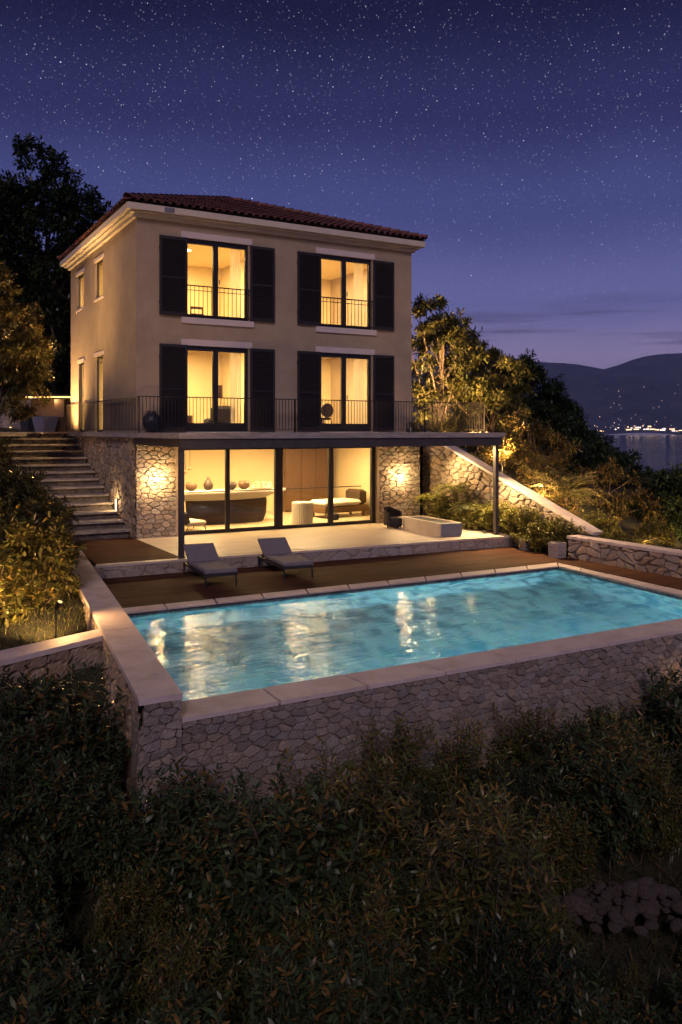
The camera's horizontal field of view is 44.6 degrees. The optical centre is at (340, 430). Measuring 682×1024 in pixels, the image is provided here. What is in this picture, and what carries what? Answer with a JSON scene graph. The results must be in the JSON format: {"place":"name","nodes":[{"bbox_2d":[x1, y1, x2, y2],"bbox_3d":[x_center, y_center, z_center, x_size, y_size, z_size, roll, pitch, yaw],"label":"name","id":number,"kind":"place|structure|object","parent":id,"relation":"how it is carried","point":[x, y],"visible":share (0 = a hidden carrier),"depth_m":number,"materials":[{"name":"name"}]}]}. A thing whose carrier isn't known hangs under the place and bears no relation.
{"place":"outdoors","nodes":[
{"label":"outdoors","id":0,"kind":"place"},
{"bbox_2d":[184,488,285,524],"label":"kitchen island","id":1,"kind":"structure","parent":0,"point":[245,507],"depth_m":27.48,"materials":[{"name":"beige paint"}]},
{"bbox_2d":[283,449,326,511],"bbox_3d":[-1.390,1.869,32.307,1.950,2.450,0.580,0,0,-29],"label":"wardrobe","id":2,"kind":"object","parent":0,"point":[304,468],"visible":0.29,"depth_m":31.95,"materials":[{"name":"brown wood"}]},
{"bbox_2d":[137,523,504,557],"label":"patio","id":3,"kind":"structure","parent":0,"point":[296,539],"depth_m":24.12,"materials":[{"name":"stone"}]},
{"bbox_2d":[402,516,461,536],"bbox_3d":[2.740,2.900,25.288,0.742,0.400,2.225,0,0,-25],"label":"bathtub","id":4,"kind":"object","parent":3,"relation":"on","point":[432,526],"visible":1,"depth_m":24.71,"materials":[{"name":"ceramic"}]},
{"bbox_2d":[0,388,681,1023],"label":"ground","id":5,"kind":"structure","parent":0,"point":[36,620],"depth_m":9.48,"materials":[{"name":"brown soil"}]},
{"bbox_2d":[0,432,26,435],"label":"landing","id":6,"kind":"object","parent":5,"relation":"on","point":[13,433],"visible":0.18,"depth_m":29.32,"materials":[{"name":"stone"}]},
{"bbox_2d":[25,395,70,431],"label":"garden wall","id":7,"kind":"structure","parent":6,"relation":"on","point":[55,407],"depth_m":35.95,"materials":[{"name":"paint"}]},
{"bbox_2d":[0,455,27,516],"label":"tall shrub","id":8,"kind":"object","parent":5,"relation":"on","point":[12,479],"visible":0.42,"depth_m":17.39,"materials":[{"name":"green plant"}]},
{"bbox_2d":[0,497,34,626],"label":"tall shrub","id":9,"kind":"object","parent":5,"relation":"on","point":[10,602],"visible":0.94,"depth_m":14.91,"materials":[{"name":"green plant"}]},
{"bbox_2d":[0,178,50,345],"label":"holm oak","id":10,"kind":"object","parent":5,"relation":"on","point":[7,229],"visible":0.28,"depth_m":38.07,"materials":[{"name":"green plant"}]},
{"bbox_2d":[0,261,60,424],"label":"olive tree","id":11,"kind":"object","parent":5,"relation":"on","point":[20,370],"visible":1,"depth_m":25.32,"materials":[{"name":"green plant"}]},
{"bbox_2d":[0,959,64,1023],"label":"laurel shrub","id":12,"kind":"object","parent":5,"relation":"on","point":[12,1005],"visible":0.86,"depth_m":5.92,"materials":[{"name":"green plant"}]},
{"bbox_2d":[1,316,70,398],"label":"holm oak","id":13,"kind":"object","parent":5,"relation":"on","point":[62,381],"visible":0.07,"depth_m":40.80,"materials":[{"name":"green plant"}]},
{"bbox_2d":[0,843,76,950],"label":"laurel shrub","id":14,"kind":"object","parent":5,"relation":"on","point":[23,886],"visible":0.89,"depth_m":7.55,"materials":[{"name":"green plant"}]},
{"bbox_2d":[0,902,80,1011],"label":"laurel shrub","id":15,"kind":"object","parent":5,"relation":"on","point":[41,946],"visible":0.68,"depth_m":6.74,"materials":[{"name":"green plant"}]},
{"bbox_2d":[0,556,85,649],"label":"grass","id":16,"kind":"structure","parent":5,"relation":"on","point":[19,642],"depth_m":14.85,"materials":[{"name":"green plant"}]},
{"bbox_2d":[0,478,86,568],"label":"tall shrub","id":17,"kind":"object","parent":5,"relation":"on","point":[36,492],"visible":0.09,"depth_m":18.27,"materials":[{"name":"green plant"}]},
{"bbox_2d":[0,486,87,611],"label":"tall shrub","id":18,"kind":"object","parent":5,"relation":"on","point":[60,553],"visible":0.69,"depth_m":15.82,"materials":[{"name":"green plant"}]},
{"bbox_2d":[0,747,87,880],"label":"myrtle shrub","id":19,"kind":"object","parent":5,"relation":"on","point":[10,826],"visible":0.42,"depth_m":8.46,"materials":[{"name":"green plant"}]},
{"bbox_2d":[0,629,102,710],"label":"garden wall","id":20,"kind":"structure","parent":5,"relation":"on","point":[55,656],"depth_m":12.56,"materials":[{"name":"stone"}]},
{"bbox_2d":[0,132,112,394],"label":"holm oak","id":21,"kind":"object","parent":5,"relation":"on","point":[64,203],"visible":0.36,"depth_m":38.62,"materials":[{"name":"green plant"}]},
{"bbox_2d":[0,665,113,780],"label":"myrtle shrub","id":22,"kind":"object","parent":5,"relation":"on","point":[7,713],"visible":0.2,"depth_m":10.07,"materials":[{"name":"green plant"}]},
{"bbox_2d":[0,706,125,850],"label":"laurel shrub","id":23,"kind":"object","parent":5,"relation":"on","point":[31,744],"visible":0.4,"depth_m":9.22,"materials":[{"name":"green plant"}]},
{"bbox_2d":[0,753,126,890],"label":"laurel shrub","id":24,"kind":"object","parent":5,"relation":"on","point":[86,813],"visible":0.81,"depth_m":8.26,"materials":[{"name":"green plant"}]},
{"bbox_2d":[0,432,129,540],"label":"stone staircase","id":25,"kind":"structure","parent":5,"relation":"on","point":[69,475],"depth_m":27.30,"materials":[{"name":"stone"}]},
{"bbox_2d":[0,660,131,779],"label":"laurel shrub","id":26,"kind":"object","parent":5,"relation":"on","point":[86,710],"visible":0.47,"depth_m":10.08,"materials":[{"name":"green plant"}]},
{"bbox_2d":[11,696,123,789],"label":"laurel shrub","id":27,"kind":"object","parent":5,"relation":"on","point":[109,746],"visible":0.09,"depth_m":9.93,"materials":[{"name":"green plant"}]},
{"bbox_2d":[1,947,146,1023],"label":"laurel shrub","id":28,"kind":"object","parent":5,"relation":"on","point":[67,985],"visible":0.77,"depth_m":6.26,"materials":[{"name":"green plant"}]},
{"bbox_2d":[67,930,160,1023],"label":"laurel shrub","id":29,"kind":"object","parent":5,"relation":"on","point":[101,965],"visible":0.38,"depth_m":6.73,"materials":[{"name":"green plant"}]},
{"bbox_2d":[62,787,169,902],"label":"laurel shrub","id":30,"kind":"object","parent":5,"relation":"on","point":[117,830],"visible":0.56,"depth_m":8.26,"materials":[{"name":"green plant"}]},
{"bbox_2d":[69,549,182,813],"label":"parapet wall","id":31,"kind":"structure","parent":5,"relation":"on","point":[152,702],"depth_m":10.69,"materials":[{"name":"stone"}]},
{"bbox_2d":[78,856,184,967],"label":"oleander shrub","id":32,"kind":"object","parent":5,"relation":"on","point":[109,922],"visible":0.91,"depth_m":7.53,"materials":[{"name":"green plant"}]},
{"bbox_2d":[110,898,249,1023],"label":"oleander shrub","id":33,"kind":"object","parent":5,"relation":"on","point":[190,960],"visible":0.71,"depth_m":6.60,"materials":[{"name":"green plant"}]},
{"bbox_2d":[82,756,282,933],"bbox_3d":[-1.524,4.419,8.856,1.932,1.751,2.144,0,0,4],"label":"laurel shrub","id":34,"kind":"object","parent":5,"relation":"on","point":[158,831],"visible":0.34,"depth_m":8.47,"materials":[{"name":"green plant"}]},
{"bbox_2d":[110,970,257,1023],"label":"laurel shrub","id":35,"kind":"object","parent":5,"relation":"on","point":[192,1003],"visible":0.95,"depth_m":5.95,"materials":[{"name":"green plant"}]},
{"bbox_2d":[107,770,277,899],"bbox_3d":[-1.599,4.537,9.005,1.875,1.532,1.690,0,0,-22],"label":"laurel shrub","id":36,"kind":"object","parent":5,"relation":"on","point":[227,794],"visible":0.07,"depth_m":9.08,"materials":[{"name":"green plant"}]},
{"bbox_2d":[116,813,294,978],"bbox_3d":[-1.209,4.511,7.991,1.942,1.583,1.814,0,0,-12],"label":"laurel shrub","id":37,"kind":"object","parent":5,"relation":"on","point":[172,884],"visible":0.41,"depth_m":7.82,"materials":[{"name":"green plant"}]},
{"bbox_2d":[57,192,427,538],"bbox_3d":[-3.936,-2.516,30.054,10.428,11.833,9.935,0,0,-29],"label":"villa","id":38,"kind":"object","parent":5,"relation":"on","point":[296,304],"visible":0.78,"depth_m":26.40,"materials":[{"name":"paint"}]},
{"bbox_2d":[159,231,274,327],"bbox_3d":[-3.788,-4.522,25.194,3.680,2.705,0.560,0,0,-29],"label":"window","id":39,"kind":"structure","parent":38,"relation":"in","point":[173,251],"depth_m":25.06,"materials":[{"name":"wood"}]},
{"bbox_2d":[159,339,274,431],"bbox_3d":[-3.788,-1.326,25.194,3.680,2.757,0.560,0,0,-29],"label":"window","id":40,"kind":"structure","parent":38,"relation":"in","point":[173,358],"depth_m":25.09,"materials":[{"name":"wood"}]},
{"bbox_2d":[178,447,374,534],"bbox_3d":[-1.900,1.650,26.275,6.890,2.900,0.224,0,0,-29],"label":"sliding door","id":41,"kind":"structure","parent":38,"relation":"in","point":[278,489],"depth_m":26.14,"materials":[{"name":"metal"}]},
{"bbox_2d":[311,488,366,518],"bbox_3d":[-0.090,2.619,30.035,1.920,0.950,0.970,0,0,-37],"label":"sofa bed","id":42,"kind":"object","parent":38,"relation":"on","point":[354,500],"visible":0.88,"depth_m":29.82,"materials":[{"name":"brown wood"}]},
{"bbox_2d":[297,247,393,335],"bbox_3d":[0.083,-4.522,27.379,3.650,2.705,0.560,0,0,-29],"label":"window","id":43,"kind":"structure","parent":38,"relation":"in","point":[309,296],"depth_m":27.25,"materials":[{"name":"wood"}]},
{"bbox_2d":[297,346,393,431],"bbox_3d":[0.083,-1.326,27.379,3.650,2.757,0.560,0,0,-29],"label":"window","id":44,"kind":"structure","parent":38,"relation":"in","point":[308,362],"depth_m":27.30,"materials":[{"name":"wood"}]},
{"bbox_2d":[64,432,504,558],"bbox_3d":[-1.812,1.778,28.916,12.520,3.445,13.870,0,0,-29],"label":"terrace canopy","id":45,"kind":"object","parent":5,"relation":"on","point":[183,441],"visible":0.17,"depth_m":22.21,"materials":[{"name":"metal"}]},
{"bbox_2d":[66,396,138,431],"bbox_3d":[-8.086,-0.460,27.539,0.040,1.030,9.940,0,0,-29],"label":"terrace railing","id":46,"kind":"object","parent":45,"relation":"on","point":[91,416],"visible":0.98,"depth_m":26.41,"materials":[{"name":"metal"}]},
{"bbox_2d":[138,396,294,432],"bbox_3d":[-3.531,-0.460,24.403,4.890,1.030,0.040,0,0,-29],"label":"terrace railing","id":47,"kind":"object","parent":45,"relation":"on","point":[139,429],"visible":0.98,"depth_m":24.24,"materials":[{"name":"metal"}]},
{"bbox_2d":[294,399,425,431],"bbox_3d":[0.702,-0.460,26.792,4.910,1.030,0.040,0,0,-29],"label":"terrace railing","id":48,"kind":"object","parent":45,"relation":"on","point":[362,413],"visible":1,"depth_m":26.79,"materials":[{"name":"metal"}]},
{"bbox_2d":[176,762,396,999],"bbox_3d":[-0.405,4.368,8.050,2.330,1.904,2.100,0,0,-16],"label":"laurel shrub","id":49,"kind":"object","parent":5,"relation":"on","point":[300,857],"visible":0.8,"depth_m":7.86,"materials":[{"name":"green plant"}]},
{"bbox_2d":[230,888,348,1023],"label":"oleander shrub","id":50,"kind":"object","parent":5,"relation":"on","point":[306,940],"visible":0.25,"depth_m":6.98,"materials":[{"name":"green plant"}]},
{"bbox_2d":[239,928,401,1023],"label":"laurel shrub","id":51,"kind":"object","parent":5,"relation":"on","point":[311,993],"visible":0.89,"depth_m":6.28,"materials":[{"name":"green plant"}]},
{"bbox_2d":[0,781,681,1023],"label":"undergrowth","id":52,"kind":"object","parent":5,"relation":"on","point":[581,928],"visible":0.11,"depth_m":8.27,"materials":[{"name":"green plant"}]},
{"bbox_2d":[277,723,441,928],"bbox_3d":[0.256,4.329,8.976,1.890,1.957,2.106,0,0,-18],"label":"oleander shrub","id":53,"kind":"object","parent":5,"relation":"on","point":[379,848],"visible":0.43,"depth_m":8.83,"materials":[{"name":"green plant"}]},
{"bbox_2d":[308,868,458,1020],"bbox_3d":[0.242,4.491,6.989,1.397,1.442,1.452,0,0,36],"label":"oleander shrub","id":54,"kind":"object","parent":5,"relation":"on","point":[382,929],"visible":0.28,"depth_m":7.01,"materials":[{"name":"green plant"}]},
{"bbox_2d":[102,546,681,607],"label":"deck","id":55,"kind":"structure","parent":5,"relation":"on","point":[143,590],"depth_m":19.60,"materials":[{"name":"wood"}]},
{"bbox_2d":[183,543,237,587],"bbox_3d":[-3.016,3.052,19.009,0.742,0.718,1.960,0,0,-24],"label":"sun lounger","id":56,"kind":"object","parent":55,"relation":"on","point":[204,560],"visible":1,"depth_m":19.19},
{"bbox_2d":[257,537,313,579],"bbox_3d":[-1.366,3.052,20.032,0.742,0.718,1.960,0,0,-23],"label":"sun lounger","id":57,"kind":"object","parent":55,"relation":"on","point":[277,552],"visible":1,"depth_m":20.11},
{"bbox_2d":[93,538,516,578],"bbox_3d":[-1.318,3.351,23.819,12.171,0.498,5.033,0,0,-29],"label":"patio step","id":58,"kind":"object","parent":55,"relation":"on","point":[141,570],"visible":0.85,"depth_m":21.91,"materials":[{"name":"stone"}]},
{"bbox_2d":[76,537,177,564],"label":"deck","id":59,"kind":"structure","parent":58,"relation":"on","point":[112,550],"depth_m":21.36,"materials":[{"name":"wood"}]},
{"bbox_2d":[96,534,511,567],"bbox_3d":[-0.277,3.127,21.990,12.181,0.055,0.319,0,0,-27],"label":"patio edge","id":60,"kind":"object","parent":58,"relation":"on","point":[307,550],"visible":0.79,"depth_m":21.87,"materials":[{"name":"stone"}]},
{"bbox_2d":[123,563,681,722],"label":"swimming pool","id":61,"kind":"structure","parent":55,"relation":"in","point":[230,703],"depth_m":13.00,"materials":[{"name":"stone"}]},
{"bbox_2d":[130,570,681,700],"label":"water","id":62,"kind":"structure","parent":61,"relation":"in","point":[203,653],"depth_m":14.98,"materials":[{"name":"liquid"}]},
{"bbox_2d":[304,928,480,1023],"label":"laurel shrub","id":63,"kind":"object","parent":5,"relation":"on","point":[410,1009],"visible":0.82,"depth_m":6.24,"materials":[{"name":"green plant"}]},
{"bbox_2d":[336,849,466,973],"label":"laurel shrub","id":64,"kind":"object","parent":5,"relation":"on","point":[397,880],"visible":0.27,"depth_m":7.90,"materials":[{"name":"green plant"}]},
{"bbox_2d":[334,771,473,890],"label":"myrtle shrub","id":65,"kind":"object","parent":5,"relation":"on","point":[430,814],"visible":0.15,"depth_m":9.54,"materials":[{"name":"green plant"}]},
{"bbox_2d":[343,710,465,827],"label":"oleander shrub","id":66,"kind":"object","parent":5,"relation":"on","point":[405,738],"visible":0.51,"depth_m":10.45,"materials":[{"name":"green plant"}]},
{"bbox_2d":[131,633,681,827],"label":"pool wall","id":67,"kind":"structure","parent":5,"relation":"on","point":[252,743],"depth_m":11.51,"materials":[{"name":"stone"}]},
{"bbox_2d":[411,292,491,431],"bbox_3d":[4.260,-1.517,33.195,4.018,8.046,3.946,0,0,6],"label":"loquat tree","id":68,"kind":"object","parent":5,"relation":"on","point":[452,332],"visible":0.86,"depth_m":32.60,"materials":[{"name":"green plant"}]},
{"bbox_2d":[435,327,509,454],"bbox_3d":[5.822,-0.817,37.674,4.018,8.046,3.946,0,0,-44],"label":"loquat tree","id":69,"kind":"object","parent":5,"relation":"on","point":[494,352],"visible":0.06,"depth_m":36.89,"materials":[{"name":"green plant"}]},
{"bbox_2d":[419,709,528,834],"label":"oleander shrub","id":70,"kind":"object","parent":5,"relation":"on","point":[463,761],"visible":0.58,"depth_m":10.46,"materials":[{"name":"green plant"}]},
{"bbox_2d":[438,784,542,914],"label":"oleander shrub","id":71,"kind":"object","parent":5,"relation":"on","point":[511,844],"visible":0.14,"depth_m":8.97,"materials":[{"name":"green plant"}]},
{"bbox_2d":[381,764,600,1005],"bbox_3d":[1.304,4.210,7.729,1.958,2.021,2.036,0,0,-14],"label":"oleander shrub","id":72,"kind":"object","parent":5,"relation":"on","point":[493,887],"visible":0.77,"depth_m":7.58,"materials":[{"name":"green plant"}]},
{"bbox_2d":[445,351,538,458],"bbox_3d":[5.837,0.580,33.175,3.630,7.403,3.696,0,0,-19],"label":"loquat tree","id":73,"kind":"object","parent":5,"relation":"on","point":[489,397],"visible":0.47,"depth_m":32.55,"materials":[{"name":"green plant"}]},
{"bbox_2d":[431,992,553,1023],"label":"myrtle shrub","id":74,"kind":"object","parent":5,"relation":"on","point":[519,1015],"visible":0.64,"depth_m":6.22,"materials":[{"name":"green plant"}]},
{"bbox_2d":[397,895,592,1023],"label":"myrtle shrub","id":75,"kind":"object","parent":5,"relation":"on","point":[508,973],"visible":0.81,"depth_m":6.73,"materials":[{"name":"green plant"}]},
{"bbox_2d":[422,446,602,554],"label":"sloping wall","id":76,"kind":"structure","parent":5,"relation":"on","point":[455,465],"depth_m":27.02,"materials":[{"name":"stone"}]},
{"bbox_2d":[485,694,569,797],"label":"oleander shrub","id":77,"kind":"object","parent":5,"relation":"on","point":[524,730],"visible":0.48,"depth_m":11.57,"materials":[{"name":"green plant"}]},
{"bbox_2d":[475,406,582,483],"bbox_3d":[6.708,1.391,29.957,3.128,4.730,4.290,0,0,38],"label":"brown lit tree","id":78,"kind":"object","parent":5,"relation":"on","point":[507,450],"visible":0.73,"depth_m":29.84,"materials":[{"name":"green plant"}]},
{"bbox_2d":[460,758,602,864],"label":"myrtle shrub","id":79,"kind":"object","parent":5,"relation":"on","point":[521,788],"visible":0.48,"depth_m":9.89,"materials":[{"name":"green plant"}]},
{"bbox_2d":[477,348,585,447],"bbox_3d":[8.499,-0.201,38.977,6.596,7.442,4.417,0,0,-29],"label":"dark oak","id":80,"kind":"object","parent":5,"relation":"on","point":[552,391],"visible":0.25,"depth_m":38.47,"materials":[{"name":"green plant"}]},
{"bbox_2d":[510,513,552,551],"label":"bed shrub","id":81,"kind":"object","parent":5,"relation":"on","point":[533,541],"visible":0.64,"depth_m":23.64,"materials":[{"name":"green plant"}]},
{"bbox_2d":[477,394,600,480],"bbox_3d":[7.856,1.720,34.052,5.780,6.521,3.871,0,0,42],"label":"dark oak","id":82,"kind":"object","parent":5,"relation":"on","point":[542,411],"visible":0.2,"depth_m":33.21,"materials":[{"name":"green plant"}]},
{"bbox_2d":[510,456,585,514],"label":"shrub","id":83,"kind":"object","parent":5,"relation":"on","point":[554,499],"visible":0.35,"depth_m":26.60,"materials":[{"name":"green plant"}]},
{"bbox_2d":[511,796,603,900],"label":"oleander shrub","id":84,"kind":"object","parent":5,"relation":"on","point":[567,860],"visible":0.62,"depth_m":9.10,"materials":[{"name":"green plant"}]},
{"bbox_2d":[534,515,586,552],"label":"bed shrub","id":85,"kind":"object","parent":5,"relation":"on","point":[558,531],"visible":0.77,"depth_m":23.03,"materials":[{"name":"green plant"}]},
{"bbox_2d":[516,720,622,801],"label":"myrtle shrub","id":86,"kind":"object","parent":5,"relation":"on","point":[573,729],"visible":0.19,"depth_m":11.00,"materials":[{"name":"green plant"}]},
{"bbox_2d":[526,468,614,508],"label":"fan leaved tree","id":87,"kind":"object","parent":5,"relation":"on","point":[575,492],"visible":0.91,"depth_m":26.09,"materials":[{"name":"green plant"}]},
{"bbox_2d":[534,409,617,483],"bbox_3d":[9.757,2.320,35.948,5.780,6.521,3.871,0,0,38],"label":"dark oak","id":88,"kind":"object","parent":5,"relation":"on","point":[588,436],"visible":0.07,"depth_m":35.32,"materials":[{"name":"green plant"}]},
{"bbox_2d":[518,967,642,1023],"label":"laurel shrub","id":89,"kind":"object","parent":5,"relation":"on","point":[579,1006],"visible":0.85,"depth_m":6.33,"materials":[{"name":"green plant"}]},
{"bbox_2d":[560,956,614,1011],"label":"myrtle shrub","id":90,"kind":"object","parent":5,"relation":"on","point":[588,973],"visible":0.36,"depth_m":7.58,"materials":[{"name":"green plant"}]},
{"bbox_2d":[531,731,664,866],"bbox_3d":[2.989,4.416,9.871,1.548,1.403,1.717,0,0,26],"label":"laurel shrub","id":91,"kind":"object","parent":5,"relation":"on","point":[624,802],"visible":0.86,"depth_m":9.72,"materials":[{"name":"green plant"}]},
{"bbox_2d":[560,706,638,764],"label":"laurel shrub","id":92,"kind":"object","parent":5,"relation":"on","point":[582,729],"visible":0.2,"depth_m":12.02,"materials":[{"name":"green plant"}]},
{"bbox_2d":[565,794,658,862],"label":"myrtle shrub","id":93,"kind":"object","parent":5,"relation":"on","point":[607,852],"visible":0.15,"depth_m":9.72,"materials":[{"name":"green plant"}]},
{"bbox_2d":[574,442,653,491],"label":"dark oak","id":94,"kind":"object","parent":5,"relation":"on","point":[627,462],"visible":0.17,"depth_m":33.62,"materials":[{"name":"green plant"}]},
{"bbox_2d":[562,454,667,526],"bbox_3d":[9.226,3.044,28.805,4.075,4.494,2.971,0,0,24],"label":"brown lit tree","id":95,"kind":"object","parent":5,"relation":"on","point":[624,511],"visible":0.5,"depth_m":28.32,"materials":[{"name":"green plant"}]},
{"bbox_2d":[550,702,681,840],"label":"oleander shrub","id":96,"kind":"object","parent":5,"relation":"on","point":[652,763],"visible":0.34,"depth_m":10.38,"materials":[{"name":"green plant"}]},
{"bbox_2d":[567,535,681,577],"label":"retaining wall","id":97,"kind":"structure","parent":5,"relation":"on","point":[650,558],"depth_m":20.64,"materials":[{"name":"stone"}]},
{"bbox_2d":[611,760,681,862],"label":"oleander shrub","id":98,"kind":"object","parent":5,"relation":"on","point":[665,824],"visible":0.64,"depth_m":9.95,"materials":[{"name":"green plant"}]},
{"bbox_2d":[618,678,681,771],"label":"laurel shrub","id":99,"kind":"object","parent":5,"relation":"on","point":[671,720],"visible":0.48,"depth_m":11.90,"materials":[{"name":"green plant"}]},
{"bbox_2d":[625,971,681,1023],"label":"laurel shrub","id":100,"kind":"object","parent":5,"relation":"on","point":[676,1018],"visible":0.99,"depth_m":6.46,"materials":[{"name":"green plant"}]},
{"bbox_2d":[629,515,677,547],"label":"bed shrub","id":101,"kind":"object","parent":5,"relation":"on","point":[659,530],"visible":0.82,"depth_m":24.88,"materials":[{"name":"green plant"}]},
{"bbox_2d":[626,463,681,542],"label":"shrub","id":102,"kind":"object","parent":5,"relation":"on","point":[664,486],"visible":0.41,"depth_m":28.55,"materials":[{"name":"green plant"}]},
{"bbox_2d":[634,658,681,741],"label":"laurel shrub","id":103,"kind":"object","parent":5,"relation":"on","point":[654,708],"visible":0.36,"depth_m":12.82,"materials":[{"name":"green plant"}]},
{"bbox_2d":[648,972,681,1018],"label":"myrtle shrub","id":104,"kind":"object","parent":5,"relation":"on","point":[665,993],"visible":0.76,"depth_m":7.49,"materials":[{"name":"green plant"}]},
{"bbox_2d":[0,0,681,368],"label":"sky","id":105,"kind":"structure","parent":0,"point":[535,146],"materials":[{"name":"blue"}]},
{"bbox_2d":[411,353,681,434],"bbox_3d":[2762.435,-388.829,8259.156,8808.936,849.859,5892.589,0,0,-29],"label":"hills","id":106,"kind":"structure","parent":0,"point":[628,380],"depth_m":7313.36,"materials":[{"name":"blue"}]},
{"bbox_2d":[463,433,681,473],"bbox_3d":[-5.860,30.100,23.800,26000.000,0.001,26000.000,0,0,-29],"label":"sea","id":107,"kind":"structure","parent":0,"point":[658,451],"depth_m":1486.57,"materials":[{"name":"blue liquid"}]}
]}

